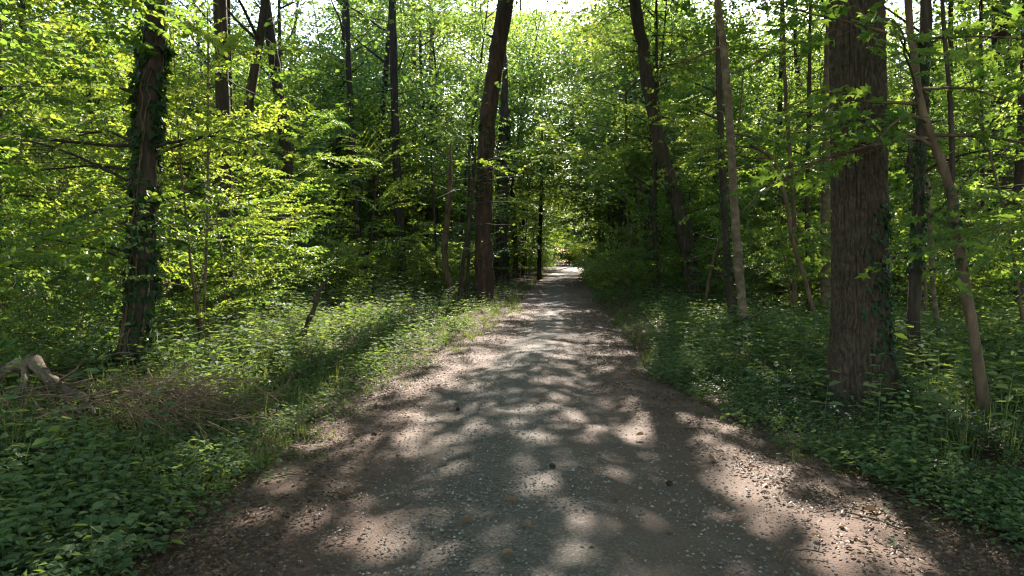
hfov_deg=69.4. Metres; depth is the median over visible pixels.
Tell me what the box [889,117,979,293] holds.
beech sapling
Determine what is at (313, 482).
fallen leaf
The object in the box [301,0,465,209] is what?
tall tree
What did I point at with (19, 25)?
tall tree
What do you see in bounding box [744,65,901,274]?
young tree
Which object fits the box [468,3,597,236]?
tall tree
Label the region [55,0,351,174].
tall tree
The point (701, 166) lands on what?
slender tree
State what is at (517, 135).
tall tree
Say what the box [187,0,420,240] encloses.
tall tree
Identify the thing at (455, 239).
hazel shrub
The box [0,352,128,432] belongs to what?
broken branch
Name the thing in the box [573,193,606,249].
young tree
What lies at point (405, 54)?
tall tree
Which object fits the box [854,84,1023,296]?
maple sapling
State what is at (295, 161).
beech sapling
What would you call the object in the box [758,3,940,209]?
tall tree
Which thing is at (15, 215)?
beech sapling
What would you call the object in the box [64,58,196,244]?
beech sapling
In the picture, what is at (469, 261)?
hazel sapling
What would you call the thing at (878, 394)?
nettle
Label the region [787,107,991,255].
maple sapling
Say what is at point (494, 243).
hazel shrub
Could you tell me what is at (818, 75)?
tall tree
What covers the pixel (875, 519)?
fallen twig
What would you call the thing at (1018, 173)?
ash tree
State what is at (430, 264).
hazel shrub
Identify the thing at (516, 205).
young tree
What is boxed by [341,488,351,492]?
fallen leaf
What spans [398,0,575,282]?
tall tree
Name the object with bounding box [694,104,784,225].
slender tree
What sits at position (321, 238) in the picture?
beech sapling
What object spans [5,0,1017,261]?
sky
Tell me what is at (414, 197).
pine tree
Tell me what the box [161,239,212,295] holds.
hazel shrub
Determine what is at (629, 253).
hazel shrub
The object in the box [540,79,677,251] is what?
young tree
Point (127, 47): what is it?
tall tree
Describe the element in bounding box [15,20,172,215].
beech sapling
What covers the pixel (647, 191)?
oak tree
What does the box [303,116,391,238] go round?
young tree
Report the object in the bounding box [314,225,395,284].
hazel shrub
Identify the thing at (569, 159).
young tree
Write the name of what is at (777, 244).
hazel shrub
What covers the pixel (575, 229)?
beech tree
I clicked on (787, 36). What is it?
tall tree
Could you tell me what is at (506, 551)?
fallen leaf
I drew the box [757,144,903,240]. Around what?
beech sapling
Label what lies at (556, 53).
tall tree
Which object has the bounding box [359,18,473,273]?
tall tree
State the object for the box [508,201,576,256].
young tree
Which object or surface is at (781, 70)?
slender tree
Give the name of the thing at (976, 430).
ground ivy
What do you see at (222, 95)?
oak tree
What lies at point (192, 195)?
beech sapling
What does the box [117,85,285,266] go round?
beech sapling
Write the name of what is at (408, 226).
young tree
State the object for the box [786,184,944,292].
hazel shrub
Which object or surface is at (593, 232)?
young tree
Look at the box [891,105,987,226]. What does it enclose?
slender tree
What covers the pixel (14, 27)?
tall tree
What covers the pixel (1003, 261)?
hazel shrub
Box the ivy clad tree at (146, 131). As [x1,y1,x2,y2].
[0,0,271,380]
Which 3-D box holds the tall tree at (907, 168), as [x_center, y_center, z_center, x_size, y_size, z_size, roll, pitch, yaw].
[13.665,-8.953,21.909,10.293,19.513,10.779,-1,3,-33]
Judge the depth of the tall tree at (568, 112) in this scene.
98.47 m
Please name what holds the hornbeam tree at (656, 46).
on the ground at (628, 318)
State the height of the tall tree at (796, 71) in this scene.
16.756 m
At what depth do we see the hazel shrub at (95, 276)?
23.48 m
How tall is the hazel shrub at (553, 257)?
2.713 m
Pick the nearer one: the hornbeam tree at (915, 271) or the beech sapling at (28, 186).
the hornbeam tree at (915, 271)
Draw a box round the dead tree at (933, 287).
[924,164,941,346]
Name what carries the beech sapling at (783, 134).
on the ground at (628, 318)
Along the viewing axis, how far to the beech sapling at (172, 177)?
22.31 m
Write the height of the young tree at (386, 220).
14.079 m
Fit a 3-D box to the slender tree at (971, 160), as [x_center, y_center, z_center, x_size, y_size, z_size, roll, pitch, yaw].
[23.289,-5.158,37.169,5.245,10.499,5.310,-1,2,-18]
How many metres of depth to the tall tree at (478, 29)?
75.83 m
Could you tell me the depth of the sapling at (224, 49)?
11.32 m
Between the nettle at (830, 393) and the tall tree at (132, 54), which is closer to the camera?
the nettle at (830, 393)
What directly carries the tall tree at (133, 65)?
on the ground at (628, 318)
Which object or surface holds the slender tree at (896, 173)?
on the ground at (628, 318)
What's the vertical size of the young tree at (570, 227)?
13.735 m
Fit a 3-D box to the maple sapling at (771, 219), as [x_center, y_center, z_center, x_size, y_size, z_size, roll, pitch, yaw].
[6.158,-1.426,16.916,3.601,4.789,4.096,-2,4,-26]
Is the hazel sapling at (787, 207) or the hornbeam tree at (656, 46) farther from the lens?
the hornbeam tree at (656, 46)
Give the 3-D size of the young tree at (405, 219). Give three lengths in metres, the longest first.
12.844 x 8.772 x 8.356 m
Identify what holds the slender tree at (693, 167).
on the ground at (628, 318)
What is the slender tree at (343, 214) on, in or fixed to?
on the ground at (628, 318)
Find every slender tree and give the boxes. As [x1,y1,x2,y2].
[113,10,303,292]
[252,104,327,225]
[299,84,379,279]
[299,161,359,239]
[566,84,647,250]
[637,93,752,232]
[641,52,717,253]
[669,116,746,246]
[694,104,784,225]
[727,0,830,290]
[741,111,818,226]
[788,36,943,207]
[886,29,977,205]
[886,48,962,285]
[888,99,962,225]
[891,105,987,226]
[916,0,1021,128]
[928,0,1021,202]
[929,111,986,222]
[932,98,987,211]
[962,19,1022,195]
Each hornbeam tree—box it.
[318,0,468,291]
[601,0,740,304]
[652,22,766,323]
[798,0,1021,365]
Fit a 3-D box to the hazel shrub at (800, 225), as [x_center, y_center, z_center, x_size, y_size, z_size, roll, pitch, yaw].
[8.484,-0.580,18.972,4.306,3.189,4.734,-2,0,37]
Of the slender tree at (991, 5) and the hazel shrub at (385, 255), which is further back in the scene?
the hazel shrub at (385, 255)
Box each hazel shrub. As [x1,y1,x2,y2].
[0,216,189,344]
[0,221,181,378]
[46,213,164,304]
[113,209,328,327]
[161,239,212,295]
[172,210,215,289]
[187,243,344,318]
[247,228,351,274]
[276,233,384,303]
[278,250,342,289]
[302,232,352,283]
[311,207,407,284]
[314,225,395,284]
[356,249,425,288]
[360,241,409,283]
[360,249,415,287]
[405,233,443,282]
[407,238,474,300]
[413,212,510,292]
[416,235,508,287]
[456,220,523,282]
[494,240,544,276]
[512,254,543,273]
[528,252,549,268]
[528,254,548,270]
[534,252,560,268]
[557,238,616,284]
[562,234,597,264]
[565,237,613,271]
[568,242,613,254]
[571,254,642,293]
[578,205,696,306]
[579,255,650,302]
[598,239,663,292]
[658,238,759,300]
[689,247,797,311]
[696,218,797,300]
[704,219,819,317]
[745,223,820,297]
[760,202,928,312]
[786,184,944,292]
[890,232,972,299]
[896,244,1023,324]
[934,227,1000,300]
[989,240,1011,285]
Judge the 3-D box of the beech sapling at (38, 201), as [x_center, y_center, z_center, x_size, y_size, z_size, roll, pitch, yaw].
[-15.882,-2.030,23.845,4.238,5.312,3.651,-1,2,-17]
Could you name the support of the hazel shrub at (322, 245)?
on the ground at (628, 318)
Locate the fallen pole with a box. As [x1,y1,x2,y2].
[896,347,1003,385]
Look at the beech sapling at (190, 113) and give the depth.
24.19 m
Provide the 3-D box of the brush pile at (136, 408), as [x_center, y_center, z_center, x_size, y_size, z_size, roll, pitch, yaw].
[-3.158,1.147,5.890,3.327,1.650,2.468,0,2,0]
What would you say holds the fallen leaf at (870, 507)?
on the path
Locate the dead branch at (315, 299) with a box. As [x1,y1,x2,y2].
[294,277,328,343]
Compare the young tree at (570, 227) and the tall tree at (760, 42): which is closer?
the tall tree at (760, 42)
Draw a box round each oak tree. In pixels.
[0,12,119,304]
[158,0,309,321]
[186,0,360,302]
[509,99,571,279]
[596,2,669,274]
[815,0,911,412]
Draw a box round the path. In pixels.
[114,266,1023,575]
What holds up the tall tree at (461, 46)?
on the ground at (628, 318)
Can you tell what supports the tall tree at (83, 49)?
on the ground at (628, 318)
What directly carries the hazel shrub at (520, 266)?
on the ground at (628, 318)
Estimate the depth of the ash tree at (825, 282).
17.38 m
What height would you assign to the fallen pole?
0.361 m
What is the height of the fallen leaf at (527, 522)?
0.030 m
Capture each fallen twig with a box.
[275,471,298,477]
[322,491,351,497]
[796,541,828,553]
[816,491,840,498]
[841,510,909,531]
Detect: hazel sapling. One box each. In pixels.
[2,32,112,291]
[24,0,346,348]
[365,151,476,298]
[401,138,510,303]
[406,137,573,303]
[463,140,545,303]
[554,60,677,295]
[644,87,818,320]
[652,58,774,312]
[694,0,829,315]
[708,0,822,318]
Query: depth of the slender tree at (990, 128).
17.66 m
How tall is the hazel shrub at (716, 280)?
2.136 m
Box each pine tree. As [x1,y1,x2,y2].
[405,0,480,276]
[408,0,462,276]
[473,0,513,303]
[492,51,539,286]
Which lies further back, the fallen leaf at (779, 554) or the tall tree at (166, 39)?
the tall tree at (166, 39)
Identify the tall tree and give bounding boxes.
[2,0,127,90]
[2,0,139,294]
[2,0,189,297]
[2,12,120,111]
[3,0,67,110]
[4,0,144,164]
[34,0,238,167]
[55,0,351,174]
[69,0,198,209]
[69,4,202,147]
[72,0,310,241]
[86,0,264,286]
[130,0,306,270]
[175,33,282,180]
[180,24,285,158]
[182,0,390,282]
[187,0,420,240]
[204,9,302,86]
[227,0,517,282]
[240,0,436,280]
[255,0,474,231]
[265,1,430,279]
[291,0,519,289]
[293,0,479,275]
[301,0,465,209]
[312,0,547,281]
[358,0,495,270]
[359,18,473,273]
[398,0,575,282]
[400,0,573,217]
[407,0,587,136]
[408,0,521,260]
[408,36,477,268]
[417,0,563,135]
[427,6,574,277]
[439,0,596,275]
[443,2,560,272]
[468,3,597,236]
[468,25,564,195]
[473,0,604,231]
[511,134,563,233]
[513,0,614,269]
[522,0,662,218]
[532,7,667,275]
[533,4,704,282]
[537,19,609,270]
[545,0,776,296]
[547,24,603,217]
[554,2,616,175]
[570,0,734,165]
[626,0,790,286]
[634,0,906,195]
[668,2,768,123]
[675,2,806,224]
[678,0,909,292]
[712,0,789,216]
[743,8,940,210]
[746,17,823,230]
[749,0,1021,305]
[756,0,906,214]
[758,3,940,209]
[886,0,1014,239]
[887,0,1021,179]
[887,2,1018,278]
[966,28,1019,133]
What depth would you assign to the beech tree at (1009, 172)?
23.57 m
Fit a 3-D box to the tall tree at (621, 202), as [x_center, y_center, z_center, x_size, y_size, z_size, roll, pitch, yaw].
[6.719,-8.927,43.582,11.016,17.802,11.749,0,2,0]
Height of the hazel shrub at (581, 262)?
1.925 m
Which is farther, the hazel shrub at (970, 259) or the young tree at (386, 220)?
the young tree at (386, 220)
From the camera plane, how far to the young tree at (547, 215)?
79.28 m
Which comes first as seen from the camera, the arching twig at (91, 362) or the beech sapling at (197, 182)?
the arching twig at (91, 362)
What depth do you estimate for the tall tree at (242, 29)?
39.91 m
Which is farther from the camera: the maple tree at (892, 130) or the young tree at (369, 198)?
the young tree at (369, 198)
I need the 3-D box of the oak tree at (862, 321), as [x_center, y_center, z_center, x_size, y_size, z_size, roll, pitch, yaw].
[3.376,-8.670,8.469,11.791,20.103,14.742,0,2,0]
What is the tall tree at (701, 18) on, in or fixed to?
on the ground at (628, 318)
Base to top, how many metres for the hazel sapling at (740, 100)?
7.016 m
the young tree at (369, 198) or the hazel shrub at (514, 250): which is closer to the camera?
the hazel shrub at (514, 250)
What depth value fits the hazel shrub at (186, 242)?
33.39 m
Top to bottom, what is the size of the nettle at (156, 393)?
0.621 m
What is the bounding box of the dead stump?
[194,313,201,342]
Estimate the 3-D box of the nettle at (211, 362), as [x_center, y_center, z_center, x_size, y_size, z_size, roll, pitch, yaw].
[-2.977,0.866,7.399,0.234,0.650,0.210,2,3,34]
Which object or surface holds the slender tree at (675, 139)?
on the ground at (628, 318)
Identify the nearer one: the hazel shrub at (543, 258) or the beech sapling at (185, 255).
the beech sapling at (185, 255)
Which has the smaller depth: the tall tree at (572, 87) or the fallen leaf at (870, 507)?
the fallen leaf at (870, 507)
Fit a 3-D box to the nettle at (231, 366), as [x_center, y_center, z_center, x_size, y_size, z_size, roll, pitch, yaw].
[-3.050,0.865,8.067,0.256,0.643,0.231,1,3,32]
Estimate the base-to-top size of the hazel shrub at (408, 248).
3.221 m
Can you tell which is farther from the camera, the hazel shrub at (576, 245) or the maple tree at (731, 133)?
the hazel shrub at (576, 245)
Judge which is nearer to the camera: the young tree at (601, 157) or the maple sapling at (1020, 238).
the maple sapling at (1020, 238)
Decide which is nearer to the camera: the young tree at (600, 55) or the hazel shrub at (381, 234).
the hazel shrub at (381, 234)
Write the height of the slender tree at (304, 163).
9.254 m
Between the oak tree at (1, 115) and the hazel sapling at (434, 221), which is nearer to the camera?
the oak tree at (1, 115)
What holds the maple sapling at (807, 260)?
on the ground at (628, 318)
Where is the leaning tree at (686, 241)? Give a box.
[581,0,703,307]
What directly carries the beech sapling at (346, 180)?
on the ground at (628, 318)
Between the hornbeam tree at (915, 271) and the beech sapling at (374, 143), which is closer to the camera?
the hornbeam tree at (915, 271)
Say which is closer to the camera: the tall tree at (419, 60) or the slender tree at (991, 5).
the slender tree at (991, 5)
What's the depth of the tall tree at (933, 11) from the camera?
31.13 m
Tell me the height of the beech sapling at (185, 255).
4.369 m
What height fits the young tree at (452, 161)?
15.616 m
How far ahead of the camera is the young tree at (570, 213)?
65.47 m
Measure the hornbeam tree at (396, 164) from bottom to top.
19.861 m
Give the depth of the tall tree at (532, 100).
91.83 m
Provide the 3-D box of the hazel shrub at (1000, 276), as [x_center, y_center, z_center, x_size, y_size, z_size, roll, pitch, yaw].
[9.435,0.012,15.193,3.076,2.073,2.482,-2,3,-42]
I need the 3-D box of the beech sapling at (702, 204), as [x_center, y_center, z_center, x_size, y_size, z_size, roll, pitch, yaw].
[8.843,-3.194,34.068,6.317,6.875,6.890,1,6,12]
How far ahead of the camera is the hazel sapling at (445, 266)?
24.86 m
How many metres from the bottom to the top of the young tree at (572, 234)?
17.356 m
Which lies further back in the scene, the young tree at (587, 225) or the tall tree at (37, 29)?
the young tree at (587, 225)
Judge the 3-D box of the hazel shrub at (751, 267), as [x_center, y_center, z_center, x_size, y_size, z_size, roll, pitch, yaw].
[6.568,-0.436,18.707,3.289,2.611,2.751,0,2,8]
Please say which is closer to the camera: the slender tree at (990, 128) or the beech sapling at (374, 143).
the slender tree at (990, 128)
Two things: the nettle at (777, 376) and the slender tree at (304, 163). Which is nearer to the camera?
the nettle at (777, 376)
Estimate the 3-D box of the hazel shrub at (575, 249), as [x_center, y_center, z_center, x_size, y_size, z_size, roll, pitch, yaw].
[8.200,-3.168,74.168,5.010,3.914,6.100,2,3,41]
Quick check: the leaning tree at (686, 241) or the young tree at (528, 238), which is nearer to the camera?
the leaning tree at (686, 241)
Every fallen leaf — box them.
[308,480,318,483]
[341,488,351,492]
[462,517,474,521]
[500,547,514,555]
[505,496,517,500]
[522,519,530,526]
[775,551,784,557]
[864,505,877,510]
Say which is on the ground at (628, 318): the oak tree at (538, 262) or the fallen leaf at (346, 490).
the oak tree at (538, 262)
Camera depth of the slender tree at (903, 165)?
31.16 m
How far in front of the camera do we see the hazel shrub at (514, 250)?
41.87 m
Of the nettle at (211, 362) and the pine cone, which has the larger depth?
the nettle at (211, 362)
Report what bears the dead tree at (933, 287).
on the ground at (628, 318)
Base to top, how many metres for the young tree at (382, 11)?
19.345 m
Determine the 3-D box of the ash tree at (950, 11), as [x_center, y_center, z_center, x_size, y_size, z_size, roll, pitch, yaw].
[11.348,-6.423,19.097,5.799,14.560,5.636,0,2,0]
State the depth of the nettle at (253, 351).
8.36 m
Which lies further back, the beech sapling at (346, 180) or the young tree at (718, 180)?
the young tree at (718, 180)
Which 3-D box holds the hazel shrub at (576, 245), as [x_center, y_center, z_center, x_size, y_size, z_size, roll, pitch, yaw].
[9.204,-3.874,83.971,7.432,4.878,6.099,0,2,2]
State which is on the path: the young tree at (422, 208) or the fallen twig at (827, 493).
the fallen twig at (827, 493)
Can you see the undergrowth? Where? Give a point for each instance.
(96, 506)
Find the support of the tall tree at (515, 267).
on the ground at (628, 318)
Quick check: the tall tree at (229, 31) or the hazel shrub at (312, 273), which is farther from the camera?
the hazel shrub at (312, 273)
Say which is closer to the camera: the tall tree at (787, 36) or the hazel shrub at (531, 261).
the tall tree at (787, 36)
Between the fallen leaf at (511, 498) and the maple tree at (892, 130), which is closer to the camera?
the fallen leaf at (511, 498)
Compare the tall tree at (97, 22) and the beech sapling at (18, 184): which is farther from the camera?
the tall tree at (97, 22)
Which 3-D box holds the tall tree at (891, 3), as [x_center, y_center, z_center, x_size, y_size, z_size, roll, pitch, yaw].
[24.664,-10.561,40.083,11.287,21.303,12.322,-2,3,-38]
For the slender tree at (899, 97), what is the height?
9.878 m
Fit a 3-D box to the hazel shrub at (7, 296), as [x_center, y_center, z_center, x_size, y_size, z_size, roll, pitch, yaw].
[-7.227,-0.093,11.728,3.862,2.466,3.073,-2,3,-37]
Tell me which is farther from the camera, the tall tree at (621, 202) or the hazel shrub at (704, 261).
the tall tree at (621, 202)
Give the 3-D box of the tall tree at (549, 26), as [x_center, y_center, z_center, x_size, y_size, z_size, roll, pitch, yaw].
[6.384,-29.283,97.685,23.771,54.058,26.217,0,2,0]
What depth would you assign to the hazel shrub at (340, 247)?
23.64 m
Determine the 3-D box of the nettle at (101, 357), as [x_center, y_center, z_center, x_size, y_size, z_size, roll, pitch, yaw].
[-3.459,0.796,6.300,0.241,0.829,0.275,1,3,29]
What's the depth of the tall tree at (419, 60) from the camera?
47.43 m
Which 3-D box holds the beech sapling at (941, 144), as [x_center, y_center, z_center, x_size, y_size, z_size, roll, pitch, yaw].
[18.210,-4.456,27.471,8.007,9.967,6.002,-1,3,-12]
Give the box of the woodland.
[188,201,596,266]
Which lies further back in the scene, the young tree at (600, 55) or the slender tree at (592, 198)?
the young tree at (600, 55)
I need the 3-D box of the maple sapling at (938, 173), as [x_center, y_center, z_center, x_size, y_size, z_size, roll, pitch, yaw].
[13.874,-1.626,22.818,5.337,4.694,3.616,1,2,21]
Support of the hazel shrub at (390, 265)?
on the ground at (628, 318)
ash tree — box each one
[564,15,675,290]
[694,0,824,299]
[790,8,940,323]
[888,1,1013,305]
[910,0,1016,312]
[962,0,1023,313]
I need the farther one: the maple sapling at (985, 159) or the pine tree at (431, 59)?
the pine tree at (431, 59)
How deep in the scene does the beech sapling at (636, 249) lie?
30.80 m
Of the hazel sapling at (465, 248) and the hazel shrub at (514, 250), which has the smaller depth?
the hazel sapling at (465, 248)
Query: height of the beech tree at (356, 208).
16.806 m
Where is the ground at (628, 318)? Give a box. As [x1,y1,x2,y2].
[0,262,1023,575]
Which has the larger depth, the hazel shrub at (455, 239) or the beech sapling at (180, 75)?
the hazel shrub at (455, 239)
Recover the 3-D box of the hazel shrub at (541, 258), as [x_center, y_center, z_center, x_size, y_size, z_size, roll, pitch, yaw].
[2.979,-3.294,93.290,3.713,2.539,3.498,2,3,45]
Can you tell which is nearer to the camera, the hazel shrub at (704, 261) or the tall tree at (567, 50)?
the hazel shrub at (704, 261)
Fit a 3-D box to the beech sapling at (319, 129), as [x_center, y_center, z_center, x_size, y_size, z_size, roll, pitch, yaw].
[-7.361,-3.113,22.410,5.444,7.461,5.699,-3,4,-44]
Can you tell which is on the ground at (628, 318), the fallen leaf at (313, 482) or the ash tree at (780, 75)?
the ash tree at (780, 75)
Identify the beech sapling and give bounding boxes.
[0,0,203,303]
[0,0,215,382]
[0,4,190,304]
[0,63,58,281]
[0,64,184,342]
[2,12,72,242]
[2,21,88,247]
[4,64,123,300]
[4,90,104,253]
[4,112,181,306]
[4,147,125,300]
[5,29,212,285]
[5,156,77,291]
[12,0,329,347]
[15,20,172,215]
[20,0,323,329]
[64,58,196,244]
[78,138,215,294]
[84,78,249,232]
[103,93,325,337]
[104,75,287,303]
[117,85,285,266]
[172,44,329,286]
[192,63,382,306]
[203,75,351,297]
[209,94,367,273]
[247,119,336,284]
[270,74,446,282]
[304,128,450,295]
[402,89,531,279]
[627,112,779,283]
[632,132,789,288]
[636,146,767,283]
[685,32,912,290]
[701,103,818,289]
[736,71,819,292]
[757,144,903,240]
[811,137,940,234]
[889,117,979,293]
[892,27,1018,287]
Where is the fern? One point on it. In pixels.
(658, 308)
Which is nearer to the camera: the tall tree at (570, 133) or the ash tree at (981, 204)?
the ash tree at (981, 204)
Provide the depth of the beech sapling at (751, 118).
32.36 m
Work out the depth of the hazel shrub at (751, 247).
25.56 m
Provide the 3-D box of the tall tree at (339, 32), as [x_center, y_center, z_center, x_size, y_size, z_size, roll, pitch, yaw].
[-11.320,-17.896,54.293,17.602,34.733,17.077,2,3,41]
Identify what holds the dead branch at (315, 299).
on the ground at (628, 318)
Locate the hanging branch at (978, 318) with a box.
[935,260,980,323]
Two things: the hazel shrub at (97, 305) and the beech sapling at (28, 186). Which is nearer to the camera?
the hazel shrub at (97, 305)
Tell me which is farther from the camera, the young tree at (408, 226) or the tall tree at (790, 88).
the young tree at (408, 226)
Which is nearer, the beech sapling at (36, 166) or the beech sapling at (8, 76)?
the beech sapling at (8, 76)
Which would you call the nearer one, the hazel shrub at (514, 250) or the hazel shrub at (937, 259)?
the hazel shrub at (937, 259)
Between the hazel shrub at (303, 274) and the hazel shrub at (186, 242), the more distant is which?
the hazel shrub at (186, 242)
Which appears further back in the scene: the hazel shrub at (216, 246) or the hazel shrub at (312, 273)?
the hazel shrub at (312, 273)
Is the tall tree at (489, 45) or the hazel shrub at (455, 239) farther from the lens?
the tall tree at (489, 45)
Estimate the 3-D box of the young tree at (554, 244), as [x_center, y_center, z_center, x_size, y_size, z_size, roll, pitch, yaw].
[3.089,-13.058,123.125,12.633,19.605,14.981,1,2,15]
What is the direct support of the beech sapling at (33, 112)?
on the ground at (628, 318)
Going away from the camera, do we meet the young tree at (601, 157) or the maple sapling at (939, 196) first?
the maple sapling at (939, 196)
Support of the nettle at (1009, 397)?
on the ground at (628, 318)
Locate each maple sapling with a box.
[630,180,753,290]
[679,117,830,319]
[686,102,819,301]
[743,39,1023,328]
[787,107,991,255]
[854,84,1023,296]
[887,0,1023,329]
[890,132,1015,297]
[891,159,1013,282]
[960,105,1023,279]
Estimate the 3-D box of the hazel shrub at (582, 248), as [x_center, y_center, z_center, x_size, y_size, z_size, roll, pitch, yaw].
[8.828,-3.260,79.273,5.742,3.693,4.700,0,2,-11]
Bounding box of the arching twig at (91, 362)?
[49,330,153,371]
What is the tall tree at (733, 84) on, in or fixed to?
on the ground at (628, 318)
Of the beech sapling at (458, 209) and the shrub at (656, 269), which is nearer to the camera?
the shrub at (656, 269)
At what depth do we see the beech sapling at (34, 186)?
17.65 m
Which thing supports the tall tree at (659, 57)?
on the ground at (628, 318)
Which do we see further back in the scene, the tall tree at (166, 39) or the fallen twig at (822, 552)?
the tall tree at (166, 39)
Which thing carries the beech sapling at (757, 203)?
on the ground at (628, 318)
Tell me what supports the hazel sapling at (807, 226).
on the ground at (628, 318)
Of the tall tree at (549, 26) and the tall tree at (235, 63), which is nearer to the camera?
the tall tree at (235, 63)
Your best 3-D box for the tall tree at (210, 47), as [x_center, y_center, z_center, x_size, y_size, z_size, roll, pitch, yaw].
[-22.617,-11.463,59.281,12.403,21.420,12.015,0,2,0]
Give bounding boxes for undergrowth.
[0,258,1023,575]
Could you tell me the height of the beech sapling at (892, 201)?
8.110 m
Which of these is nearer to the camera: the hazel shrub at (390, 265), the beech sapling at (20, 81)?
the beech sapling at (20, 81)
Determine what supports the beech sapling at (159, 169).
on the ground at (628, 318)
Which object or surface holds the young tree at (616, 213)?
on the ground at (628, 318)
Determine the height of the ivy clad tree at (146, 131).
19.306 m
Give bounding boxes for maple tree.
[644,0,800,340]
[726,0,1023,421]
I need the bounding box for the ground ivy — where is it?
[0,302,1023,575]
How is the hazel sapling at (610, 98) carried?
on the ground at (628, 318)
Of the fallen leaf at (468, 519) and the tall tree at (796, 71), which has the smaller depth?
the fallen leaf at (468, 519)
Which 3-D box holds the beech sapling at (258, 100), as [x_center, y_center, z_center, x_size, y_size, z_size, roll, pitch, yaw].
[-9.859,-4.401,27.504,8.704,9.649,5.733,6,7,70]
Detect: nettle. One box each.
[83,333,119,405]
[140,384,178,445]
[199,342,226,391]
[222,338,246,389]
[243,329,264,385]
[271,341,292,372]
[740,358,763,401]
[763,354,793,414]
[810,368,844,434]
[863,377,894,440]
[929,369,963,452]
[991,349,1023,444]
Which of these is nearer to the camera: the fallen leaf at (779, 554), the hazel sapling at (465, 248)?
the fallen leaf at (779, 554)
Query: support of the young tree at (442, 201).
on the ground at (628, 318)
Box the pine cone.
[666,480,672,486]
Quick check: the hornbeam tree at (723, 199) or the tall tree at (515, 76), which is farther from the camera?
the tall tree at (515, 76)
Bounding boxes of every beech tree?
[297,0,386,290]
[554,164,584,265]
[954,0,1013,304]
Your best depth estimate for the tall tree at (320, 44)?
39.18 m
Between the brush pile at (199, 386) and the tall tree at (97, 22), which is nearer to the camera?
the brush pile at (199, 386)
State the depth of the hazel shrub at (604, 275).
27.76 m
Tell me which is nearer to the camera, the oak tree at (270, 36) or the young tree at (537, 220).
the oak tree at (270, 36)
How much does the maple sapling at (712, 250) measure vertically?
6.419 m
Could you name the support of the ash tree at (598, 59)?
on the ground at (628, 318)
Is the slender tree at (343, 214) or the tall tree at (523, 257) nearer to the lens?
the slender tree at (343, 214)
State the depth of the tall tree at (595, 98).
54.60 m
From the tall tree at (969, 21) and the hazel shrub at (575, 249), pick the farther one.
the hazel shrub at (575, 249)
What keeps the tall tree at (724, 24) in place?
on the ground at (628, 318)
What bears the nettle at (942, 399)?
on the ground at (628, 318)
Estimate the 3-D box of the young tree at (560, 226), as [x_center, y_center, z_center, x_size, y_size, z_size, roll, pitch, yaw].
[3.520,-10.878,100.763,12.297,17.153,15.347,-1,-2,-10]
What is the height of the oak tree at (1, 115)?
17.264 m
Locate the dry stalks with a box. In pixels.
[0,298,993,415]
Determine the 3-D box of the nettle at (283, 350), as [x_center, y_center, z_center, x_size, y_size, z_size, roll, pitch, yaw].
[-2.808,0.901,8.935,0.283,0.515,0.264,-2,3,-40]
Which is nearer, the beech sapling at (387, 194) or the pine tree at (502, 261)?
the beech sapling at (387, 194)
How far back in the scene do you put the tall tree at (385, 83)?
35.39 m
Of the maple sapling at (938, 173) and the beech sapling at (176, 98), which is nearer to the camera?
the beech sapling at (176, 98)
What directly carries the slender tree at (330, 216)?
on the ground at (628, 318)
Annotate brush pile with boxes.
[0,323,301,466]
[79,338,361,435]
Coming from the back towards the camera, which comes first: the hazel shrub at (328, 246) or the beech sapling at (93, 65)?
the hazel shrub at (328, 246)
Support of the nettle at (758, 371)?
on the ground at (628, 318)
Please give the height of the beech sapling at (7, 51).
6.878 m
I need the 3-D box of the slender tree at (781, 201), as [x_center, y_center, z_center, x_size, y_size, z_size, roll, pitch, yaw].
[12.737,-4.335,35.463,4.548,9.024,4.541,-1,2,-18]
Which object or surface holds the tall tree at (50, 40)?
on the ground at (628, 318)
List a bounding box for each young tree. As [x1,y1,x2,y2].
[179,67,364,246]
[231,0,457,278]
[295,74,430,247]
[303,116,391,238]
[328,0,564,250]
[345,139,441,247]
[360,105,471,250]
[364,109,475,248]
[380,182,457,250]
[404,128,513,253]
[407,97,524,270]
[424,128,564,257]
[430,142,518,246]
[496,118,579,274]
[507,124,592,272]
[507,133,565,272]
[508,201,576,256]
[518,0,775,302]
[521,161,574,252]
[525,174,584,266]
[528,0,712,252]
[532,194,566,267]
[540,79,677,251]
[548,0,737,220]
[550,0,754,234]
[550,200,589,264]
[551,116,643,251]
[558,126,630,252]
[559,189,592,263]
[562,0,704,282]
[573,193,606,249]
[597,92,703,251]
[688,87,798,247]
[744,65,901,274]
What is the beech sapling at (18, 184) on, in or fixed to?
on the ground at (628, 318)
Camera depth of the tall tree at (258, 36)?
20.81 m
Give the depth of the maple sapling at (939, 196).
10.39 m
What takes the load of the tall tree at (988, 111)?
on the ground at (628, 318)
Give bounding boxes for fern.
[638,305,683,315]
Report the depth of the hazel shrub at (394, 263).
32.57 m
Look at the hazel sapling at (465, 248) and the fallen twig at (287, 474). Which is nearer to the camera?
the fallen twig at (287, 474)
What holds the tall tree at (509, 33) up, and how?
on the ground at (628, 318)
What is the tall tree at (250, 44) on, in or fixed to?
on the ground at (628, 318)

